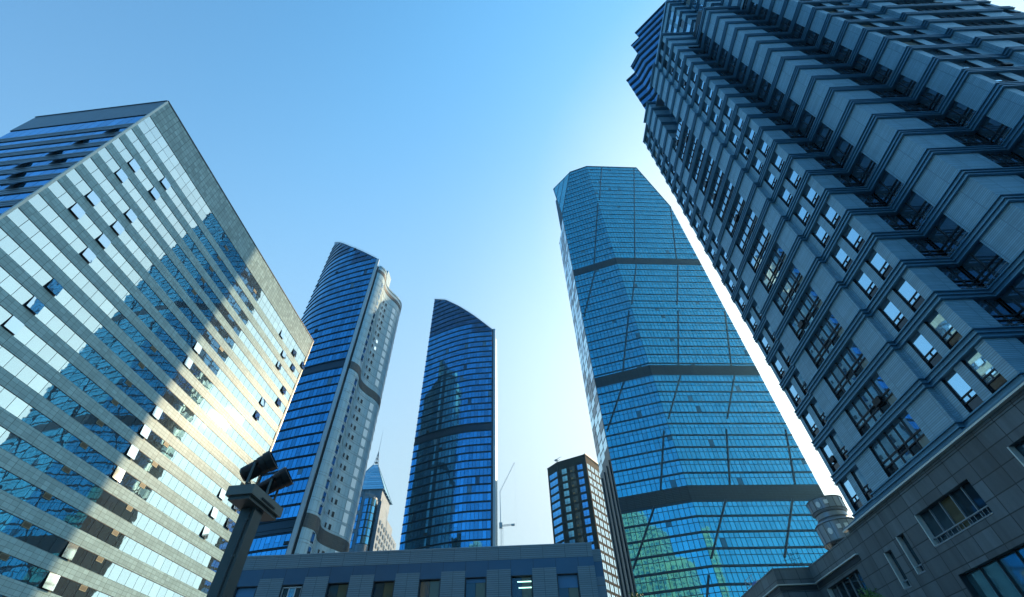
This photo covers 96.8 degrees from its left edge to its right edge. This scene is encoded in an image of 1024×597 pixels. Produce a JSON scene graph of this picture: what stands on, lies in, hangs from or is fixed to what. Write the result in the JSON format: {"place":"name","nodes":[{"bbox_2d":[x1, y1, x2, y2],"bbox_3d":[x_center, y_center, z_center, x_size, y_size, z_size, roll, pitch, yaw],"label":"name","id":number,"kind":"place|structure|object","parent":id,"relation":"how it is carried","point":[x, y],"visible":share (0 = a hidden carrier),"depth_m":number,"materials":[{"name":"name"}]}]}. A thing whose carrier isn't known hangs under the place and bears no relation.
{"place":"outdoors","nodes":[
{"label":"outdoors","id":0,"kind":"place"},
{"bbox_2d":[0,100,313,596],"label":"office building","id":1,"kind":"structure","parent":0,"point":[156,341],"depth_m":78.65,"materials":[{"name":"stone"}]},
{"bbox_2d":[248,241,401,555],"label":"curved tower","id":2,"kind":"structure","parent":0,"point":[320,450],"depth_m":162.99,"materials":[{"name":"blue glass"}]},
{"bbox_2d":[349,433,395,551],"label":"spire tower","id":3,"kind":"structure","parent":0,"point":[372,529],"depth_m":248.56,"materials":[{"name":"glass"}]},
{"bbox_2d":[233,542,607,596],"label":"building","id":4,"kind":"structure","parent":0,"point":[558,570],"depth_m":39.39,"materials":[{"name":"grey concrete"}]},
{"bbox_2d":[233,588,256,596],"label":"window","id":5,"kind":"structure","parent":4,"relation":"in","point":[239,592],"depth_m":38.89,"materials":[{"name":"blue glass"}]},
{"bbox_2d":[279,585,302,596],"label":"window","id":6,"kind":"structure","parent":4,"relation":"in","point":[291,591],"depth_m":38.85,"materials":[{"name":"blue glass"}]},
{"bbox_2d":[325,583,348,596],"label":"window","id":7,"kind":"structure","parent":4,"relation":"in","point":[339,590],"depth_m":38.80,"materials":[{"name":"black glass"}]},
{"bbox_2d":[371,581,394,596],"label":"window","id":8,"kind":"structure","parent":4,"relation":"in","point":[379,589],"depth_m":38.75,"materials":[{"name":"black glass"}]},
{"bbox_2d":[417,579,440,596],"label":"window","id":9,"kind":"structure","parent":4,"relation":"in","point":[426,588],"depth_m":38.70,"materials":[{"name":"grey glass"}]},
{"bbox_2d":[464,577,486,596],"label":"window","id":10,"kind":"structure","parent":4,"relation":"in","point":[473,587],"depth_m":38.65,"materials":[{"name":"blue glass"}]},
{"bbox_2d":[511,576,533,596],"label":"window","id":11,"kind":"structure","parent":4,"relation":"in","point":[520,586],"depth_m":38.60,"materials":[{"name":"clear glass"}]},
{"bbox_2d":[557,574,580,596],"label":"window","id":12,"kind":"structure","parent":4,"relation":"in","point":[568,585],"depth_m":38.53,"materials":[{"name":"blue glass"}]},
{"bbox_2d":[399,298,497,549],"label":"curved tower","id":13,"kind":"structure","parent":0,"point":[452,499],"depth_m":198.50,"materials":[{"name":"blue glass"}]},
{"bbox_2d":[0,0,1023,549],"label":"sky","id":14,"kind":"structure","parent":0,"point":[433,140],"materials":[{"name":"blue"}]},
{"bbox_2d":[547,453,620,596],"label":"office block","id":15,"kind":"structure","parent":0,"point":[578,509],"depth_m":208.13,"materials":[{"name":"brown concrete"}]},
{"bbox_2d":[603,555,620,596],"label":"window","id":16,"kind":"structure","parent":15,"relation":"in","point":[607,559],"depth_m":187.83,"materials":[{"name":"white glass"}]},
{"bbox_2d":[553,166,827,596],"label":"faceted tower","id":17,"kind":"structure","parent":0,"point":[711,487],"depth_m":158.43,"materials":[{"name":"blue glass"}]},
{"bbox_2d":[626,0,1023,596],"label":"stepped tower","id":18,"kind":"structure","parent":0,"point":[844,179],"depth_m":42.82,"materials":[{"name":"concrete"}]},
{"bbox_2d":[673,117,683,151],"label":"wide window","id":19,"kind":"structure","parent":18,"relation":"in","point":[680,124],"depth_m":81.16,"materials":[{"name":"blue glass"}]},
{"bbox_2d":[679,126,689,162],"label":"wide window","id":20,"kind":"structure","parent":18,"relation":"in","point":[687,132],"depth_m":78.53,"materials":[{"name":"blue glass"}]},
{"bbox_2d":[686,135,697,172],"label":"wide window","id":21,"kind":"structure","parent":18,"relation":"in","point":[694,142],"depth_m":75.74,"materials":[{"name":"blue glass"}]},
{"bbox_2d":[692,145,705,183],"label":"wide window","id":22,"kind":"structure","parent":18,"relation":"in","point":[697,170],"depth_m":72.88,"materials":[{"name":"blue glass"}]},
{"bbox_2d":[699,156,714,195],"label":"wide window","id":23,"kind":"structure","parent":18,"relation":"in","point":[710,164],"depth_m":70.09,"materials":[{"name":"blue glass"}]},
{"bbox_2d":[708,168,723,208],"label":"wide window","id":24,"kind":"structure","parent":18,"relation":"in","point":[718,180],"depth_m":67.30,"materials":[{"name":"blue glass"}]},
{"bbox_2d":[716,180,733,222],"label":"wide window","id":25,"kind":"structure","parent":18,"relation":"in","point":[729,189],"depth_m":64.64,"materials":[{"name":"blue glass"}]},
{"bbox_2d":[725,194,745,237],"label":"wide window","id":26,"kind":"structure","parent":18,"relation":"in","point":[740,202],"depth_m":61.64,"materials":[{"name":"blue glass"}]},
{"bbox_2d":[737,63,747,83],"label":"corner window","id":27,"kind":"structure","parent":18,"relation":"in","point":[742,72],"depth_m":67.22,"materials":[{"name":"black glass"}]},
{"bbox_2d":[736,209,757,254],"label":"wide window","id":28,"kind":"structure","parent":18,"relation":"in","point":[751,220],"depth_m":59.05,"materials":[{"name":"blue glass"}]},
{"bbox_2d":[747,71,758,92],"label":"corner window","id":29,"kind":"structure","parent":18,"relation":"in","point":[754,76],"depth_m":64.46,"materials":[{"name":"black glass"}]},
{"bbox_2d":[747,225,771,272],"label":"wide window","id":30,"kind":"structure","parent":18,"relation":"in","point":[762,242],"depth_m":56.27,"materials":[{"name":"blue glass"}]},
{"bbox_2d":[758,79,770,101],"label":"corner window","id":31,"kind":"structure","parent":18,"relation":"in","point":[765,88],"depth_m":61.67,"materials":[{"name":"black glass"}]},
{"bbox_2d":[764,171,776,189],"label":"window","id":32,"kind":"structure","parent":18,"relation":"in","point":[770,179],"depth_m":54.09,"materials":[{"name":"blue glass"}]},
{"bbox_2d":[760,243,786,293],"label":"wide window","id":33,"kind":"structure","parent":18,"relation":"in","point":[778,257],"depth_m":53.50,"materials":[{"name":"blue glass"}]},
{"bbox_2d":[770,89,784,112],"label":"corner window","id":34,"kind":"structure","parent":18,"relation":"in","point":[778,97],"depth_m":58.90,"materials":[{"name":"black glass"}]},
{"bbox_2d":[771,153,784,172],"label":"window","id":35,"kind":"structure","parent":18,"relation":"in","point":[777,162],"depth_m":52.57,"materials":[{"name":"blue glass"}]},
{"bbox_2d":[771,357,784,379],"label":"window","id":36,"kind":"structure","parent":18,"relation":"in","point":[778,366],"depth_m":54.34,"materials":[{"name":"blue glass"}]},
{"bbox_2d":[778,345,791,367],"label":"window","id":37,"kind":"structure","parent":18,"relation":"in","point":[785,355],"depth_m":52.88,"materials":[{"name":"blue glass"}]},
{"bbox_2d":[778,186,792,207],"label":"window","id":38,"kind":"structure","parent":18,"relation":"in","point":[785,196],"depth_m":51.33,"materials":[{"name":"blue glass"}]},
{"bbox_2d":[773,264,803,315],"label":"wide window","id":39,"kind":"structure","parent":18,"relation":"in","point":[794,278],"depth_m":50.75,"materials":[{"name":"blue glass"}]},
{"bbox_2d":[782,99,799,124],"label":"corner window","id":40,"kind":"structure","parent":18,"relation":"in","point":[792,108],"depth_m":56.14,"materials":[{"name":"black glass"}]},
{"bbox_2d":[785,168,801,189],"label":"window","id":41,"kind":"structure","parent":18,"relation":"in","point":[794,179],"depth_m":49.85,"materials":[{"name":"blue glass"}]},
{"bbox_2d":[786,382,801,407],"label":"window","id":42,"kind":"structure","parent":18,"relation":"in","point":[791,389],"depth_m":51.49,"materials":[{"name":"blue glass"}]},
{"bbox_2d":[793,371,807,394],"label":"window","id":43,"kind":"structure","parent":18,"relation":"in","point":[800,379],"depth_m":50.12,"materials":[{"name":"blue glass"}]},
{"bbox_2d":[793,204,810,226],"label":"window","id":44,"kind":"structure","parent":18,"relation":"in","point":[801,213],"depth_m":48.59,"materials":[{"name":"blue glass"}]},
{"bbox_2d":[788,286,822,341],"bbox_3d":[30.833,1.670,47.835,0.380,3.503,5.800,-2,-47,0],"label":"wide window","id":45,"kind":"structure","parent":18,"relation":"in","point":[811,303],"depth_m":47.95,"materials":[{"name":"blue glass"}]},
{"bbox_2d":[797,111,815,137],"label":"corner window","id":46,"kind":"structure","parent":18,"relation":"in","point":[808,119],"depth_m":53.40,"materials":[{"name":"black glass"}]},
{"bbox_2d":[799,143,821,152],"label":"corner window","id":47,"kind":"structure","parent":18,"relation":"in","point":[809,148],"depth_m":51.63,"materials":[{"name":"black glass"}]},
{"bbox_2d":[802,185,819,208],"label":"window","id":48,"kind":"structure","parent":18,"relation":"in","point":[810,195],"depth_m":47.05,"materials":[{"name":"blue glass"}]},
{"bbox_2d":[802,410,819,437],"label":"window","id":49,"kind":"structure","parent":18,"relation":"in","point":[811,424],"depth_m":48.75,"materials":[{"name":"blue glass"}]},
{"bbox_2d":[806,30,818,45],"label":"corner window","id":50,"kind":"structure","parent":18,"relation":"in","point":[812,38],"depth_m":60.85,"materials":[{"name":"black glass"}]},
{"bbox_2d":[810,399,826,426],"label":"window","id":51,"kind":"structure","parent":18,"relation":"in","point":[815,404],"depth_m":47.34,"materials":[{"name":"blue glass"}]},
{"bbox_2d":[811,224,829,248],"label":"window","id":52,"kind":"structure","parent":18,"relation":"in","point":[819,233],"depth_m":45.81,"materials":[{"name":"blue glass"}]},
{"bbox_2d":[813,123,833,151],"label":"corner window","id":53,"kind":"structure","parent":18,"relation":"in","point":[822,140],"depth_m":50.64,"materials":[{"name":"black glass"}]},
{"bbox_2d":[805,312,843,368],"bbox_3d":[31.011,4.220,45.086,0.230,3.503,5.800,-2,-47,0],"label":"wide window","id":54,"kind":"structure","parent":18,"relation":"in","point":[830,330],"depth_m":45.20,"materials":[{"name":"blue glass"}]},
{"bbox_2d":[820,37,834,53],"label":"corner window","id":55,"kind":"structure","parent":18,"relation":"in","point":[827,46],"depth_m":58.11,"materials":[{"name":"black glass"}]},
{"bbox_2d":[816,158,840,168],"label":"corner window","id":56,"kind":"structure","parent":18,"relation":"in","point":[826,163],"depth_m":48.83,"materials":[{"name":"blue glass"}]},
{"bbox_2d":[819,442,839,472],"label":"window","id":57,"kind":"structure","parent":18,"relation":"in","point":[827,452],"depth_m":45.96,"materials":[{"name":"blue glass"}]},
{"bbox_2d":[806,495,854,549],"bbox_3d":[37.306,26.633,51.712,4.530,6.970,4.530,-2,-47,0],"label":"turret","id":58,"kind":"object","parent":18,"relation":"on","point":[831,516],"visible":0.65,"depth_m":51.84,"materials":[{"name":"grey paint"}]},
{"bbox_2d":[821,204,840,229],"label":"window","id":59,"kind":"structure","parent":18,"relation":"in","point":[831,216],"depth_m":44.27,"materials":[{"name":"blue glass"}]},
{"bbox_2d":[829,431,848,461],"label":"window","id":60,"kind":"structure","parent":18,"relation":"in","point":[837,440],"depth_m":44.56,"materials":[{"name":"blue glass"}]},
{"bbox_2d":[830,245,852,272],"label":"window","id":61,"kind":"structure","parent":18,"relation":"in","point":[842,259],"depth_m":43.04,"materials":[{"name":"blue glass"}]},
{"bbox_2d":[829,137,853,167],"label":"corner window","id":62,"kind":"structure","parent":18,"relation":"in","point":[844,149],"depth_m":47.86,"materials":[{"name":"blue glass"}]},
{"bbox_2d":[836,46,851,62],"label":"corner window","id":63,"kind":"structure","parent":18,"relation":"in","point":[844,54],"depth_m":55.36,"materials":[{"name":"blue glass"}]},
{"bbox_2d":[824,341,868,400],"bbox_3d":[31.114,6.773,42.337,0.230,3.503,5.800,-2,-47,0],"label":"wide window","id":64,"kind":"structure","parent":18,"relation":"in","point":[852,362],"depth_m":42.43,"materials":[{"name":"blue glass"}]},
{"bbox_2d":[834,175,863,186],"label":"corner window","id":65,"kind":"structure","parent":18,"relation":"in","point":[847,181],"depth_m":46.06,"materials":[{"name":"blue glass"}]},
{"bbox_2d":[839,477,862,511],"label":"window","id":66,"kind":"structure","parent":18,"relation":"in","point":[847,487],"depth_m":43.23,"materials":[{"name":"blue glass"}]},
{"bbox_2d":[841,225,864,253],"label":"window","id":67,"kind":"structure","parent":18,"relation":"in","point":[854,239],"depth_m":41.51,"materials":[{"name":"blue glass"}]},
{"bbox_2d":[850,467,873,500],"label":"window","id":68,"kind":"structure","parent":18,"relation":"in","point":[864,486],"depth_m":41.78,"materials":[{"name":"blue glass"}]},
{"bbox_2d":[852,55,871,72],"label":"corner window","id":69,"kind":"structure","parent":18,"relation":"in","point":[862,64],"depth_m":52.58,"materials":[{"name":"blue glass"}]},
{"bbox_2d":[849,153,877,185],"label":"corner window","id":70,"kind":"structure","parent":18,"relation":"in","point":[865,167],"depth_m":45.10,"materials":[{"name":"blue glass"}]},
{"bbox_2d":[853,270,878,300],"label":"window","id":71,"kind":"structure","parent":18,"relation":"in","point":[867,286],"depth_m":40.28,"materials":[{"name":"blue glass"}]},
{"bbox_2d":[852,78,882,84],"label":"corner window","id":72,"kind":"structure","parent":18,"relation":"in","point":[861,82],"depth_m":50.62,"materials":[{"name":"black glass"}]},
{"bbox_2d":[845,373,896,435],"bbox_3d":[31.142,9.329,39.588,0.380,3.503,5.800,-2,-47,0],"label":"wide window","id":73,"kind":"structure","parent":18,"relation":"in","point":[876,398],"depth_m":39.65,"materials":[{"name":"blue glass"}]},
{"bbox_2d":[856,193,888,207],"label":"corner window","id":74,"kind":"structure","parent":18,"relation":"in","point":[869,200],"depth_m":43.26,"materials":[{"name":"blue glass"}]},
{"bbox_2d":[865,250,892,280],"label":"window","id":75,"kind":"structure","parent":18,"relation":"in","point":[883,268],"depth_m":38.72,"materials":[{"name":"blue glass"}]},
{"bbox_2d":[870,64,892,84],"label":"corner window","id":76,"kind":"structure","parent":18,"relation":"in","point":[883,74],"depth_m":49.84,"materials":[{"name":"blue glass"}]},
{"bbox_2d":[872,171,903,206],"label":"corner window","id":77,"kind":"structure","parent":18,"relation":"in","point":[888,188],"depth_m":42.33,"materials":[{"name":"blue glass"}]},
{"bbox_2d":[873,90,908,97],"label":"corner window","id":78,"kind":"structure","parent":18,"relation":"in","point":[883,94],"depth_m":47.83,"materials":[{"name":"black glass"}]},
{"bbox_2d":[878,299,907,332],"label":"window","id":79,"kind":"structure","parent":18,"relation":"in","point":[898,320],"depth_m":37.50,"materials":[{"name":"blue glass"}]},
{"bbox_2d":[879,215,917,230],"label":"corner window","id":80,"kind":"structure","parent":18,"relation":"in","point":[895,222],"depth_m":40.50,"materials":[{"name":"blue glass"}]},
{"bbox_2d":[869,411,929,477],"bbox_3d":[31.320,11.879,36.839,0.230,3.503,5.800,-2,-47,0],"label":"wide window","id":81,"kind":"structure","parent":18,"relation":"in","point":[904,439],"depth_m":36.88,"materials":[{"name":"blue glass"}]},
{"bbox_2d":[892,75,917,96],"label":"corner window","id":82,"kind":"structure","parent":18,"relation":"in","point":[905,85],"depth_m":47.06,"materials":[{"name":"blue glass"}]},
{"bbox_2d":[892,278,924,312],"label":"window","id":83,"kind":"structure","parent":18,"relation":"in","point":[914,300],"depth_m":35.94,"materials":[{"name":"blue glass"}]},
{"bbox_2d":[895,191,933,229],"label":"corner window","id":84,"kind":"structure","parent":18,"relation":"in","point":[916,209],"depth_m":39.56,"materials":[{"name":"blue glass"}]},
{"bbox_2d":[895,103,934,111],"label":"corner window","id":85,"kind":"structure","parent":18,"relation":"in","point":[908,107],"depth_m":45.06,"materials":[{"name":"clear glass"}]},
{"bbox_2d":[907,331,942,369],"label":"window","id":86,"kind":"structure","parent":18,"relation":"in","point":[931,357],"depth_m":34.74,"materials":[{"name":"blue glass"}]},
{"bbox_2d":[906,239,949,257],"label":"corner window","id":87,"kind":"structure","parent":18,"relation":"in","point":[925,248],"depth_m":37.72,"materials":[{"name":"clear glass"}]},
{"bbox_2d":[916,87,944,110],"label":"corner window","id":88,"kind":"structure","parent":18,"relation":"in","point":[930,98],"depth_m":44.30,"materials":[{"name":"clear glass"}]},
{"bbox_2d":[920,116,963,127],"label":"corner window","id":89,"kind":"structure","parent":18,"relation":"in","point":[936,123],"depth_m":42.27,"materials":[{"name":"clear glass"}]},
{"bbox_2d":[924,311,961,349],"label":"window","id":90,"kind":"structure","parent":18,"relation":"in","point":[947,334],"depth_m":33.20,"materials":[{"name":"blue glass"}]},
{"bbox_2d":[926,215,967,255],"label":"corner window","id":91,"kind":"structure","parent":18,"relation":"in","point":[947,235],"depth_m":36.81,"materials":[{"name":"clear glass"}]},
{"bbox_2d":[942,101,975,126],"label":"corner window","id":92,"kind":"structure","parent":18,"relation":"in","point":[960,113],"depth_m":41.51,"materials":[{"name":"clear glass"}]},
{"bbox_2d":[941,370,983,412],"bbox_3d":[31.602,6.479,31.835,0.230,3.503,1.400,-2,-47,0],"label":"window","id":93,"kind":"structure","parent":18,"relation":"in","point":[965,393],"depth_m":31.97,"materials":[{"name":"blue glass"}]},
{"bbox_2d":[938,266,986,288],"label":"corner window","id":94,"kind":"structure","parent":18,"relation":"in","point":[960,278],"depth_m":34.96,"materials":[{"name":"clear glass"}]},
{"bbox_2d":[935,13,990,18],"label":"wide window","id":95,"kind":"structure","parent":18,"relation":"in","point":[980,15],"depth_m":53.38,"materials":[{"name":"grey glass"}]},
{"bbox_2d":[949,134,997,145],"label":"corner window","id":96,"kind":"structure","parent":18,"relation":"in","point":[967,140],"depth_m":39.48,"materials":[{"name":"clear glass"}]},
{"bbox_2d":[957,242,1008,287],"bbox_3d":[35.246,-2.411,33.963,0.230,3.503,2.600,-2,-47,0],"label":"corner window","id":97,"kind":"structure","parent":18,"relation":"in","point":[984,264],"depth_m":34.03,"materials":[{"name":"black glass"}]},
{"bbox_2d":[961,349,1006,393],"bbox_3d":[31.536,4.832,30.304,0.230,3.503,1.400,-2,-47,0],"label":"window","id":98,"kind":"structure","parent":18,"relation":"in","point":[978,365],"depth_m":30.42,"materials":[{"name":"blue glass"}]},
{"bbox_2d":[960,20,1017,26],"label":"wide window","id":99,"kind":"structure","parent":18,"relation":"in","point":[1004,22],"depth_m":50.58,"materials":[{"name":"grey glass"}]},
{"bbox_2d":[974,117,1011,144],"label":"corner window","id":100,"kind":"structure","parent":18,"relation":"in","point":[993,130],"depth_m":38.76,"materials":[{"name":"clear glass"}]},
{"bbox_2d":[984,59,1013,66],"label":"window","id":101,"kind":"structure","parent":18,"relation":"in","point":[1002,64],"depth_m":42.38,"materials":[{"name":"grey glass"}]},
{"bbox_2d":[975,298,1023,325],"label":"corner window","id":102,"kind":"structure","parent":18,"relation":"in","point":[1000,313],"depth_m":32.21,"materials":[{"name":"blue glass"}]},
{"bbox_2d":[986,73,1016,81],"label":"window","id":103,"kind":"structure","parent":18,"relation":"in","point":[998,78],"depth_m":39.78,"materials":[{"name":"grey glass"}]},
{"bbox_2d":[982,152,1023,166],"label":"corner window","id":104,"kind":"structure","parent":18,"relation":"in","point":[1004,160],"depth_m":36.80,"materials":[{"name":"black glass"}]},
{"bbox_2d":[985,30,1023,35],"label":"wide window","id":105,"kind":"structure","parent":18,"relation":"in","point":[1010,32],"depth_m":47.87,"materials":[{"name":"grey glass"}]},
{"bbox_2d":[996,274,1023,322],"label":"corner window","id":106,"kind":"structure","parent":18,"relation":"in","point":[1014,296],"depth_m":31.91,"materials":[{"name":"blue glass"}]},
{"bbox_2d":[1009,136,1023,161],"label":"corner window","id":107,"kind":"structure","parent":18,"relation":"in","point":[1019,149],"depth_m":36.82,"materials":[{"name":"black glass"}]},
{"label":"pavement","id":108,"kind":"structure","parent":0,"visible":0},
{"bbox_2d":[206,484,282,596],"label":"lamp post","id":109,"kind":"object","parent":108,"relation":"on","point":[255,504],"visible":1,"depth_m":8.07,"materials":[{"name":"grey metal"}]},
{"bbox_2d":[239,450,277,485],"bbox_3d":[-4.813,3.258,8.632,0.645,0.753,0.450,-2,-47,0],"label":"floodlight","id":110,"kind":"object","parent":109,"relation":"on","point":[264,463],"visible":0.98,"depth_m":8.57,"materials":[{"name":"black paint"}]},
{"bbox_2d":[259,467,292,500],"bbox_3d":[-4.732,3.737,9.078,0.646,0.751,0.450,-2,-47,0],"label":"floodlight","id":111,"kind":"object","parent":109,"relation":"on","point":[280,479],"visible":0.79,"depth_m":9.03,"materials":[{"name":"black paint"}]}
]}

